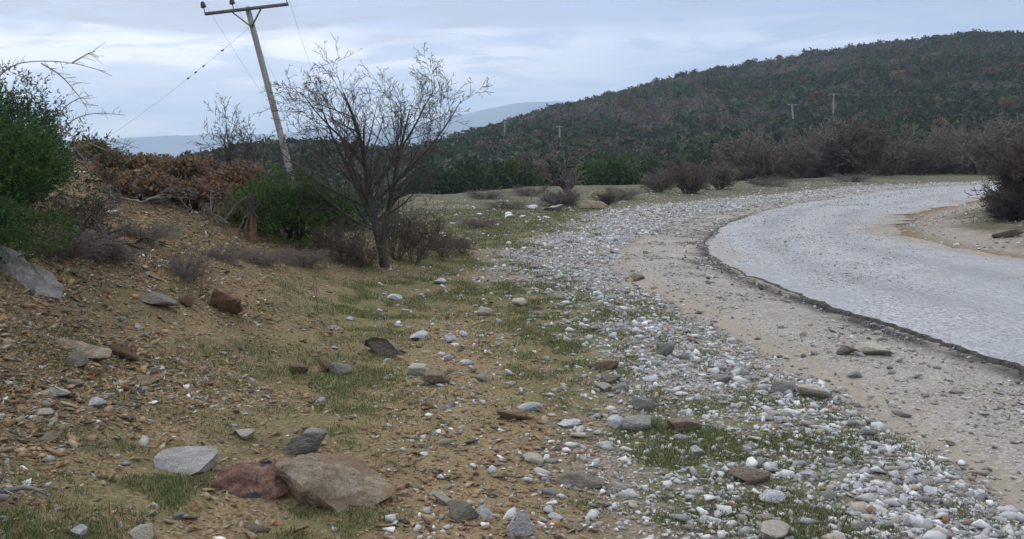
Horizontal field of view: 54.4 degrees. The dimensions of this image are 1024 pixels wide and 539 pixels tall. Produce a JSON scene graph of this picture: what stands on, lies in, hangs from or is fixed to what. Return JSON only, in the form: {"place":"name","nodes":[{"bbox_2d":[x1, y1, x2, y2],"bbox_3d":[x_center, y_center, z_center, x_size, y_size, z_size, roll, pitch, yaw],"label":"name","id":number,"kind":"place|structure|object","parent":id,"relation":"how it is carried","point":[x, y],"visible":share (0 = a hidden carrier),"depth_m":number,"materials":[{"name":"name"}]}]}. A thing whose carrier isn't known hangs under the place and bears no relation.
{"place":"outdoors","nodes":[
{"label":"outdoors","id":0,"kind":"place"},
{"bbox_2d":[129,373,166,385],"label":"stone","id":1,"kind":"object","parent":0,"point":[142,380],"visible":0.88,"depth_m":5.82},
{"bbox_2d":[62,101,572,157],"bbox_3d":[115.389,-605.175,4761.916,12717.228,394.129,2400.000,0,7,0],"label":"mountains","id":2,"kind":"structure","parent":0,"point":[175,145],"depth_m":4585.82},
{"bbox_2d":[0,37,1023,538],"bbox_3d":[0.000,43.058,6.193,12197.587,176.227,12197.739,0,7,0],"label":"ground","id":3,"kind":"structure","parent":0,"point":[1000,459],"depth_m":6.97,"materials":[{"name":"soil"}]},
{"bbox_2d":[0,464,52,500],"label":"dead branches","id":4,"kind":"object","parent":3,"relation":"on","point":[4,492],"visible":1,"depth_m":3.75,"materials":[{"name":"grey wood"}]},
{"bbox_2d":[0,245,63,300],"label":"boulder","id":5,"kind":"object","parent":3,"relation":"on","point":[42,281],"visible":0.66,"depth_m":6.87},
{"bbox_2d":[0,77,77,214],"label":"juniper bush","id":6,"kind":"object","parent":3,"relation":"on","point":[14,144],"visible":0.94,"depth_m":7.26,"materials":[{"name":"green plant"}]},
{"bbox_2d":[0,190,86,268],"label":"juniper bush","id":7,"kind":"object","parent":3,"relation":"on","point":[10,232],"visible":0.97,"depth_m":6.85,"materials":[{"name":"green plant"}]},
{"bbox_2d":[0,43,110,110],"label":"bramble","id":8,"kind":"object","parent":3,"relation":"on","point":[47,66],"visible":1,"depth_m":7.00,"materials":[{"name":"brown wood"}]},
{"bbox_2d":[0,60,131,213],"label":"juniper bush","id":9,"kind":"object","parent":3,"relation":"on","point":[46,115],"visible":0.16,"depth_m":9.24,"materials":[{"name":"green plant"}]},
{"bbox_2d":[18,215,117,261],"bbox_3d":[-3.578,-0.245,8.049,0.732,0.422,0.952,-1,7,-5],"label":"dry shrub","id":10,"kind":"object","parent":3,"relation":"on","point":[66,253],"visible":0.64,"depth_m":7.92,"materials":[{"name":"grey plant"}]},
{"bbox_2d":[67,350,89,366],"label":"stone","id":11,"kind":"object","parent":3,"relation":"on","point":[78,357],"visible":0.87,"depth_m":5.61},
{"bbox_2d":[54,338,111,361],"bbox_3d":[-2.553,0.496,5.910,0.388,0.147,0.202,0,7,0],"label":"boulder","id":12,"kind":"object","parent":3,"relation":"on","point":[97,353],"visible":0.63,"depth_m":5.91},
{"bbox_2d":[41,121,137,170],"bbox_3d":[-3.413,-0.977,8.085,0.823,0.448,0.345,0,7,0],"label":"bramble","id":13,"kind":"object","parent":3,"relation":"on","point":[75,148],"visible":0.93,"depth_m":8.14,"materials":[{"name":"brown wood"}]},
{"bbox_2d":[42,188,137,228],"bbox_3d":[-4.138,-0.589,9.540,1.015,0.407,1.103,-2,7,-19],"label":"dry shrub","id":14,"kind":"object","parent":3,"relation":"on","point":[82,208],"visible":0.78,"depth_m":9.56,"materials":[{"name":"brown plant"}]},
{"bbox_2d":[70,135,124,162],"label":"oak scrub","id":15,"kind":"object","parent":3,"relation":"on","point":[82,151],"visible":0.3,"depth_m":15.26,"materials":[{"name":"plant"}]},
{"bbox_2d":[53,197,164,256],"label":"dead branches","id":16,"kind":"object","parent":3,"relation":"on","point":[140,239],"visible":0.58,"depth_m":8.41,"materials":[{"name":"wood"}]},
{"bbox_2d":[78,233,151,263],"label":"dry shrub","id":17,"kind":"object","parent":3,"relation":"on","point":[118,253],"visible":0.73,"depth_m":8.41,"materials":[{"name":"brown plant"}]},
{"bbox_2d":[66,176,177,202],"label":"dead branches","id":18,"kind":"object","parent":3,"relation":"on","point":[148,198],"visible":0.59,"depth_m":12.20,"materials":[{"name":"brown wood"}]},
{"bbox_2d":[110,343,138,361],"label":"stone","id":19,"kind":"object","parent":3,"relation":"on","point":[122,350],"visible":0.99,"depth_m":6.15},
{"bbox_2d":[91,144,163,175],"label":"oak scrub","id":20,"kind":"object","parent":3,"relation":"on","point":[134,163],"visible":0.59,"depth_m":14.32,"materials":[{"name":"plant"}]},
{"bbox_2d":[92,164,177,198],"bbox_3d":[-4.924,-1.129,12.972,1.148,0.500,1.305,-6,9,-42],"label":"oak scrub","id":21,"kind":"object","parent":3,"relation":"on","point":[151,185],"visible":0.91,"depth_m":12.73,"materials":[{"name":"plant"}]},
{"bbox_2d":[130,523,153,538],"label":"stone","id":22,"kind":"object","parent":3,"relation":"on","point":[142,531],"visible":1,"depth_m":3.76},
{"bbox_2d":[114,218,188,243],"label":"dry shrub","id":23,"kind":"object","parent":3,"relation":"on","point":[154,232],"visible":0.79,"depth_m":10.08,"materials":[{"name":"brown plant"}]},
{"bbox_2d":[138,290,177,305],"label":"stone","id":24,"kind":"object","parent":3,"relation":"on","point":[153,297],"visible":1,"depth_m":7.78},
{"bbox_2d":[130,152,201,176],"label":"oak scrub","id":25,"kind":"object","parent":3,"relation":"on","point":[170,165],"visible":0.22,"depth_m":15.10,"materials":[{"name":"plant"}]},
{"bbox_2d":[148,247,213,288],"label":"dry shrub","id":26,"kind":"object","parent":3,"relation":"on","point":[186,273],"visible":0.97,"depth_m":8.84,"materials":[{"name":"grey plant"}]},
{"bbox_2d":[153,445,217,476],"bbox_3d":[-1.526,0.945,4.658,0.266,0.181,0.252,0,7,0],"label":"boulder","id":27,"kind":"object","parent":3,"relation":"on","point":[192,460],"visible":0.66,"depth_m":4.64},
{"bbox_2d":[165,153,230,184],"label":"oak scrub","id":28,"kind":"object","parent":3,"relation":"on","point":[195,167],"visible":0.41,"depth_m":15.18,"materials":[{"name":"plant"}]},
{"bbox_2d":[169,175,236,209],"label":"oak scrub","id":29,"kind":"object","parent":3,"relation":"on","point":[219,187],"visible":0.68,"depth_m":13.53,"materials":[{"name":"plant"}]},
{"bbox_2d":[173,189,257,223],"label":"dead branches","id":30,"kind":"object","parent":3,"relation":"on","point":[219,221],"visible":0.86,"depth_m":12.95,"materials":[{"name":"grey plant"}]},
{"bbox_2d":[209,289,242,313],"bbox_3d":[-2.447,0.285,8.513,0.367,0.256,0.178,2,7,19],"label":"stone","id":31,"kind":"object","parent":3,"relation":"on","point":[231,299],"visible":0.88,"depth_m":8.45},
{"bbox_2d":[201,242,259,265],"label":"dry shrub","id":32,"kind":"object","parent":3,"relation":"on","point":[232,256],"visible":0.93,"depth_m":10.92,"materials":[{"name":"grey plant"}]},
{"bbox_2d":[205,158,260,207],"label":"oak scrub","id":33,"kind":"object","parent":3,"relation":"on","point":[236,173],"visible":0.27,"depth_m":14.75,"materials":[{"name":"plant"}]},
{"bbox_2d":[190,93,286,179],"bbox_3d":[-4.851,-2.120,17.574,1.341,1.874,1.340,5,8,36],"label":"bare tree","id":34,"kind":"object","parent":3,"relation":"on","point":[229,158],"visible":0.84,"depth_m":17.46,"materials":[{"name":"brown plant"}]},
{"bbox_2d":[229,191,261,242],"bbox_3d":[-3.390,-0.642,12.735,0.462,0.714,0.285,1,7,6],"label":"tree stump","id":35,"kind":"object","parent":3,"relation":"on","point":[251,232],"visible":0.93,"depth_m":12.73,"materials":[{"name":"brown wood"}]},
{"bbox_2d":[200,0,295,188],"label":"power pole","id":36,"kind":"object","parent":3,"relation":"on","point":[262,65],"visible":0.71,"depth_m":30.37,"materials":[{"name":"grey wood"}]},
{"bbox_2d":[226,155,272,182],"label":"oak scrub","id":37,"kind":"object","parent":3,"relation":"on","point":[260,168],"visible":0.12,"depth_m":17.26,"materials":[{"name":"plant"}]},
{"bbox_2d":[211,460,288,500],"bbox_3d":[-1.171,1.008,4.508,0.350,0.224,0.297,0,7,0],"label":"boulder","id":38,"kind":"object","parent":3,"relation":"on","point":[256,479],"visible":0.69,"depth_m":4.45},
{"bbox_2d":[239,247,297,268],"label":"dry shrub","id":39,"kind":"object","parent":3,"relation":"on","point":[257,257],"visible":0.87,"depth_m":11.59,"materials":[{"name":"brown plant"}]},
{"bbox_2d":[218,160,363,249],"bbox_3d":[-3.060,-0.831,13.645,1.702,1.342,1.846,7,9,44],"label":"juniper bush","id":40,"kind":"object","parent":3,"relation":"on","point":[276,206],"visible":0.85,"depth_m":13.44,"materials":[{"name":"green plant"}]},
{"bbox_2d":[281,427,326,454],"bbox_3d":[-1.046,0.887,5.118,0.210,0.144,0.211,1,7,12],"label":"stone","id":41,"kind":"object","parent":3,"relation":"on","point":[308,440],"visible":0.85,"depth_m":5.06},
{"bbox_2d":[0,154,611,538],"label":"shale rubble","id":42,"kind":"object","parent":3,"relation":"on","point":[6,419],"visible":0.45,"depth_m":5.70,"materials":[{"name":"stone"}]},
{"bbox_2d":[277,244,334,267],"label":"dry shrub","id":43,"kind":"object","parent":3,"relation":"on","point":[304,258],"visible":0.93,"depth_m":12.19,"materials":[{"name":"grey plant"}]},
{"bbox_2d":[308,216,352,256],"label":"bare shrub","id":44,"kind":"object","parent":3,"relation":"on","point":[322,235],"visible":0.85,"depth_m":13.24,"materials":[{"name":"brown plant"}]},
{"bbox_2d":[273,452,394,513],"bbox_3d":[-0.799,0.991,4.578,0.527,0.305,0.479,0,7,0],"label":"boulder","id":45,"kind":"object","parent":3,"relation":"on","point":[339,481],"visible":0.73,"depth_m":4.44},
{"bbox_2d":[310,218,376,262],"bbox_3d":[-2.229,-0.390,13.278,0.953,0.620,0.909,0,7,0],"label":"bare shrub","id":46,"kind":"object","parent":3,"relation":"on","point":[353,237],"visible":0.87,"depth_m":13.21,"materials":[{"name":"brown plant"}]},
{"bbox_2d":[332,236,403,267],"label":"bare shrub","id":47,"kind":"object","parent":3,"relation":"on","point":[359,258],"visible":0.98,"depth_m":13.11,"materials":[{"name":"brown plant"}]},
{"bbox_2d":[253,35,493,267],"bbox_3d":[-1.813,-1.555,13.179,3.199,3.294,2.351,-2,7,0],"label":"bare tree","id":48,"kind":"object","parent":3,"relation":"on","point":[367,198],"visible":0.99,"depth_m":13.28,"materials":[{"name":"brown plant"}]},
{"bbox_2d":[364,337,400,356],"bbox_3d":[-1.053,0.620,8.103,0.350,0.177,0.309,5,11,11],"label":"stone","id":49,"kind":"object","parent":3,"relation":"on","point":[381,346],"visible":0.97,"depth_m":8.02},
{"bbox_2d":[359,187,451,259],"bbox_3d":[-1.660,-0.642,14.451,1.092,1.097,1.216,6,9,41],"label":"bare shrub","id":50,"kind":"object","parent":3,"relation":"on","point":[392,219],"visible":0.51,"depth_m":14.42,"materials":[{"name":"brown plant"}]},
{"bbox_2d":[392,162,435,201],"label":"evergreen tree","id":51,"kind":"object","parent":3,"relation":"on","point":[417,180],"visible":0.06,"depth_m":68.43,"materials":[{"name":"green plant"}]},
{"bbox_2d":[382,208,457,263],"bbox_3d":[-1.413,-0.477,14.291,1.072,0.872,1.164,2,7,15],"label":"bare shrub","id":52,"kind":"object","parent":3,"relation":"on","point":[420,252],"visible":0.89,"depth_m":14.25,"materials":[{"name":"brown plant"}]},
{"bbox_2d":[419,370,450,383],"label":"stone","id":53,"kind":"object","parent":3,"relation":"on","point":[434,377],"visible":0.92,"depth_m":6.79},
{"bbox_2d":[416,224,468,257],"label":"bare shrub","id":54,"kind":"object","parent":3,"relation":"on","point":[444,246],"visible":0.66,"depth_m":14.97,"materials":[{"name":"brown plant"}]},
{"bbox_2d":[418,163,470,194],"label":"evergreen tree","id":55,"kind":"object","parent":3,"relation":"on","point":[456,184],"visible":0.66,"depth_m":57.28,"materials":[{"name":"green plant"}]},
{"bbox_2d":[447,500,479,521],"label":"stone","id":56,"kind":"object","parent":3,"relation":"on","point":[459,510],"visible":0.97,"depth_m":4.31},
{"bbox_2d":[446,157,502,191],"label":"evergreen tree","id":57,"kind":"object","parent":3,"relation":"on","point":[476,179],"visible":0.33,"depth_m":65.58,"materials":[{"name":"green plant"}]},
{"bbox_2d":[455,216,498,228],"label":"dry shrub","id":58,"kind":"object","parent":3,"relation":"on","point":[475,222],"visible":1,"depth_m":20.81,"materials":[{"name":"grey plant"}]},
{"bbox_2d":[463,188,514,198],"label":"dry shrub","id":59,"kind":"object","parent":3,"relation":"on","point":[489,194],"visible":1,"depth_m":36.15,"materials":[{"name":"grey plant"}]},
{"bbox_2d":[477,160,515,189],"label":"evergreen tree","id":60,"kind":"object","parent":3,"relation":"on","point":[499,171],"visible":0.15,"depth_m":72.69,"materials":[{"name":"green plant"}]},
{"bbox_2d":[0,159,1004,456],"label":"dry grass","id":61,"kind":"structure","parent":3,"relation":"on","point":[288,249],"depth_m":11.86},
{"bbox_2d":[480,199,528,208],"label":"dry shrub","id":62,"kind":"object","parent":3,"relation":"on","point":[518,204],"visible":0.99,"depth_m":28.20,"materials":[{"name":"grey plant"}]},
{"bbox_2d":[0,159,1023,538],"bbox_3d":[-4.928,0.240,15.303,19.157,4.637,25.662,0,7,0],"label":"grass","id":63,"kind":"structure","parent":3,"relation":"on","point":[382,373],"depth_m":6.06,"materials":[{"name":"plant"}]},
{"bbox_2d":[497,408,527,418],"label":"stone","id":64,"kind":"object","parent":3,"relation":"on","point":[515,413],"visible":0.94,"depth_m":5.85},
{"bbox_2d":[506,510,533,537],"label":"stone","id":65,"kind":"object","parent":3,"relation":"on","point":[520,523],"visible":0.98,"depth_m":4.08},
{"bbox_2d":[500,157,545,187],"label":"evergreen tree","id":66,"kind":"object","parent":3,"relation":"on","point":[524,176],"visible":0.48,"depth_m":78.40,"materials":[{"name":"green plant"}]},
{"bbox_2d":[507,184,554,196],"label":"dry shrub","id":67,"kind":"object","parent":3,"relation":"on","point":[529,190],"visible":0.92,"depth_m":38.46,"materials":[{"name":"grey plant"}]},
{"bbox_2d":[530,152,588,204],"bbox_3d":[1.462,-2.739,30.495,1.822,1.698,1.734,0,7,4],"label":"bare tree","id":68,"kind":"object","parent":3,"relation":"on","point":[562,178],"visible":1,"depth_m":30.34,"materials":[{"name":"brown plant"}]},
{"bbox_2d":[536,188,583,206],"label":"bare bush","id":69,"kind":"object","parent":3,"relation":"on","point":[558,198],"visible":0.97,"depth_m":29.28,"materials":[{"name":"brown plant"}]},
{"bbox_2d":[555,470,604,488],"bbox_3d":[0.335,1.016,4.838,0.246,0.081,0.193,-3,12,12],"label":"boulder","id":70,"kind":"object","parent":3,"relation":"on","point":[578,479],"visible":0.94,"depth_m":4.79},
{"bbox_2d":[141,28,1023,230],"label":"hill scrub","id":71,"kind":"object","parent":3,"relation":"on","point":[480,146],"visible":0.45,"depth_m":236.25,"materials":[{"name":"green plant"}]},
{"bbox_2d":[587,359,618,369],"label":"stone","id":72,"kind":"object","parent":3,"relation":"on","point":[605,364],"visible":0.99,"depth_m":7.19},
{"bbox_2d":[574,150,632,185],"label":"evergreen tree","id":73,"kind":"object","parent":3,"relation":"on","point":[600,170],"visible":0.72,"depth_m":76.26,"materials":[{"name":"green plant"}]},
{"bbox_2d":[589,189,623,204],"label":"bare bush","id":74,"kind":"object","parent":3,"relation":"on","point":[610,198],"visible":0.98,"depth_m":30.84,"materials":[{"name":"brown plant"}]},
{"bbox_2d":[595,152,646,184],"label":"evergreen tree","id":75,"kind":"object","parent":3,"relation":"on","point":[634,173],"visible":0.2,"depth_m":78.58,"materials":[{"name":"green plant"}]},
{"bbox_2d":[599,185,642,198],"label":"dry shrub","id":76,"kind":"object","parent":3,"relation":"on","point":[632,193],"visible":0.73,"depth_m":34.85,"materials":[{"name":"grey plant"}]},
{"bbox_2d":[622,415,651,431],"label":"stone","id":77,"kind":"object","parent":3,"relation":"on","point":[633,423],"visible":0.96,"depth_m":5.62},
{"bbox_2d":[631,396,652,409],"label":"stone","id":78,"kind":"object","parent":3,"relation":"on","point":[639,403],"visible":0.89,"depth_m":6.19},
{"bbox_2d":[630,154,668,184],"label":"evergreen tree","id":79,"kind":"object","parent":3,"relation":"on","point":[644,169],"visible":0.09,"depth_m":84.88,"materials":[{"name":"green plant"}]},
{"bbox_2d":[637,166,677,192],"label":"bare bush","id":80,"kind":"object","parent":3,"relation":"on","point":[659,184],"visible":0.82,"depth_m":40.68,"materials":[{"name":"brown plant"}]},
{"bbox_2d":[666,418,701,432],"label":"stone","id":81,"kind":"object","parent":3,"relation":"on","point":[685,424],"visible":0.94,"depth_m":5.58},
{"bbox_2d":[661,159,723,193],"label":"bare bush","id":82,"kind":"object","parent":3,"relation":"on","point":[690,181],"visible":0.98,"depth_m":38.52,"materials":[{"name":"brown plant"}]},
{"bbox_2d":[676,147,720,173],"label":"evergreen tree","id":83,"kind":"object","parent":3,"relation":"on","point":[692,157],"visible":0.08,"depth_m":96.27,"materials":[{"name":"green plant"}]},
{"bbox_2d":[697,158,741,189],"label":"bare bush","id":84,"kind":"object","parent":3,"relation":"on","point":[727,176],"visible":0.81,"depth_m":43.55,"materials":[{"name":"brown plant"}]},
{"bbox_2d":[730,466,770,483],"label":"stone","id":85,"kind":"object","parent":3,"relation":"on","point":[752,475],"visible":1,"depth_m":4.72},
{"bbox_2d":[713,123,801,180],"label":"bare tree","id":86,"kind":"object","parent":3,"relation":"on","point":[733,150],"visible":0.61,"depth_m":60.99,"materials":[{"name":"brown plant"}]},
{"bbox_2d":[733,146,800,180],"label":"bush","id":87,"kind":"object","parent":3,"relation":"on","point":[774,166],"visible":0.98,"depth_m":59.22,"materials":[{"name":"brown plant"}]},
{"bbox_2d":[745,176,795,186],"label":"dry shrub","id":88,"kind":"object","parent":3,"relation":"on","point":[769,182],"visible":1,"depth_m":48.37,"materials":[{"name":"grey plant"}]},
{"bbox_2d":[759,489,785,504],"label":"stone","id":89,"kind":"object","parent":3,"relation":"on","point":[778,495],"visible":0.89,"depth_m":4.45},
{"bbox_2d":[758,519,790,538],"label":"stone","id":90,"kind":"object","parent":3,"relation":"on","point":[771,529],"visible":1,"depth_m":4.05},
{"bbox_2d":[770,381,795,392],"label":"stone","id":91,"kind":"object","parent":3,"relation":"on","point":[781,387],"visible":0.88,"depth_m":6.44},
{"bbox_2d":[772,134,830,178],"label":"bare tree","id":92,"kind":"object","parent":3,"relation":"on","point":[801,166],"visible":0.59,"depth_m":65.10,"materials":[{"name":"brown plant"}]},
{"bbox_2d":[795,384,831,398],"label":"stone","id":93,"kind":"object","parent":3,"relation":"on","point":[813,390],"visible":0.93,"depth_m":6.29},
{"bbox_2d":[779,126,847,177],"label":"bare tree","id":94,"kind":"object","parent":3,"relation":"on","point":[813,145],"visible":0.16,"depth_m":68.06,"materials":[{"name":"brown plant"}]},
{"bbox_2d":[782,115,888,177],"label":"bare tree","id":95,"kind":"object","parent":3,"relation":"on","point":[829,163],"visible":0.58,"depth_m":66.44,"materials":[{"name":"brown plant"}]},
{"bbox_2d":[821,172,874,181],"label":"dry shrub","id":96,"kind":"object","parent":3,"relation":"on","point":[852,178],"visible":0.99,"depth_m":55.99,"materials":[{"name":"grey plant"}]},
{"bbox_2d":[676,193,1023,392],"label":"tar crumbs","id":97,"kind":"object","parent":3,"relation":"on","point":[1017,381],"visible":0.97,"depth_m":10.95,"materials":[{"name":"asphalt"}]},
{"bbox_2d":[827,115,902,176],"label":"bare tree","id":98,"kind":"object","parent":3,"relation":"on","point":[872,156],"visible":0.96,"depth_m":64.55,"materials":[{"name":"brown plant"}]},
{"bbox_2d":[854,341,892,354],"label":"stone","id":99,"kind":"object","parent":3,"relation":"on","point":[868,347],"visible":0.98,"depth_m":7.90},
{"bbox_2d":[878,123,918,175],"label":"bare tree","id":100,"kind":"object","parent":3,"relation":"on","point":[889,170],"visible":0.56,"depth_m":70.42,"materials":[{"name":"brown plant"}]},
{"bbox_2d":[882,138,954,174],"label":"bush","id":101,"kind":"object","parent":3,"relation":"on","point":[919,154],"visible":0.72,"depth_m":74.07,"materials":[{"name":"brown plant"}]},
{"bbox_2d":[913,137,964,173],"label":"bare tree","id":102,"kind":"object","parent":3,"relation":"on","point":[946,170],"visible":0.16,"depth_m":76.92,"materials":[{"name":"brown plant"}]},
{"bbox_2d":[918,121,995,173],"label":"bare tree","id":103,"kind":"object","parent":3,"relation":"on","point":[937,136],"visible":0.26,"depth_m":78.63,"materials":[{"name":"brown plant"}]},
{"bbox_2d":[943,114,1023,174],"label":"bare tree","id":104,"kind":"object","parent":3,"relation":"on","point":[971,147],"visible":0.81,"depth_m":72.95,"materials":[{"name":"brown plant"}]},
{"bbox_2d":[961,118,1023,164],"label":"bare tree","id":105,"kind":"object","parent":3,"relation":"on","point":[976,124],"visible":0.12,"depth_m":82.17,"materials":[{"name":"brown plant"}]},
{"bbox_2d":[966,138,1023,221],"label":"dark bush","id":106,"kind":"object","parent":3,"relation":"on","point":[1007,169],"visible":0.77,"depth_m":20.44,"materials":[{"name":"brown plant"}]},
{"bbox_2d":[980,182,1023,222],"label":"dark bush","id":107,"kind":"object","parent":3,"relation":"on","point":[1001,206],"visible":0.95,"depth_m":20.10,"materials":[{"name":"brown plant"}]},
{"bbox_2d":[0,0,1023,141],"label":"sky","id":108,"kind":"structure","parent":0,"point":[527,50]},
{"bbox_2d":[372,180,1023,538],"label":"gravel","id":109,"kind":"structure","parent":0,"point":[897,501],"depth_m":5.97,"materials":[{"name":"gravel"}]},
{"bbox_2d":[704,184,1023,374],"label":"road","id":110,"kind":"structure","parent":0,"point":[983,316],"depth_m":13.07,"materials":[{"name":"asphalt"}]},
{"bbox_2d":[715,189,1023,298],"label":"chippings","id":111,"kind":"object","parent":110,"relation":"on","point":[802,244],"visible":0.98,"depth_m":17.25,"materials":[{"name":"gravel"}]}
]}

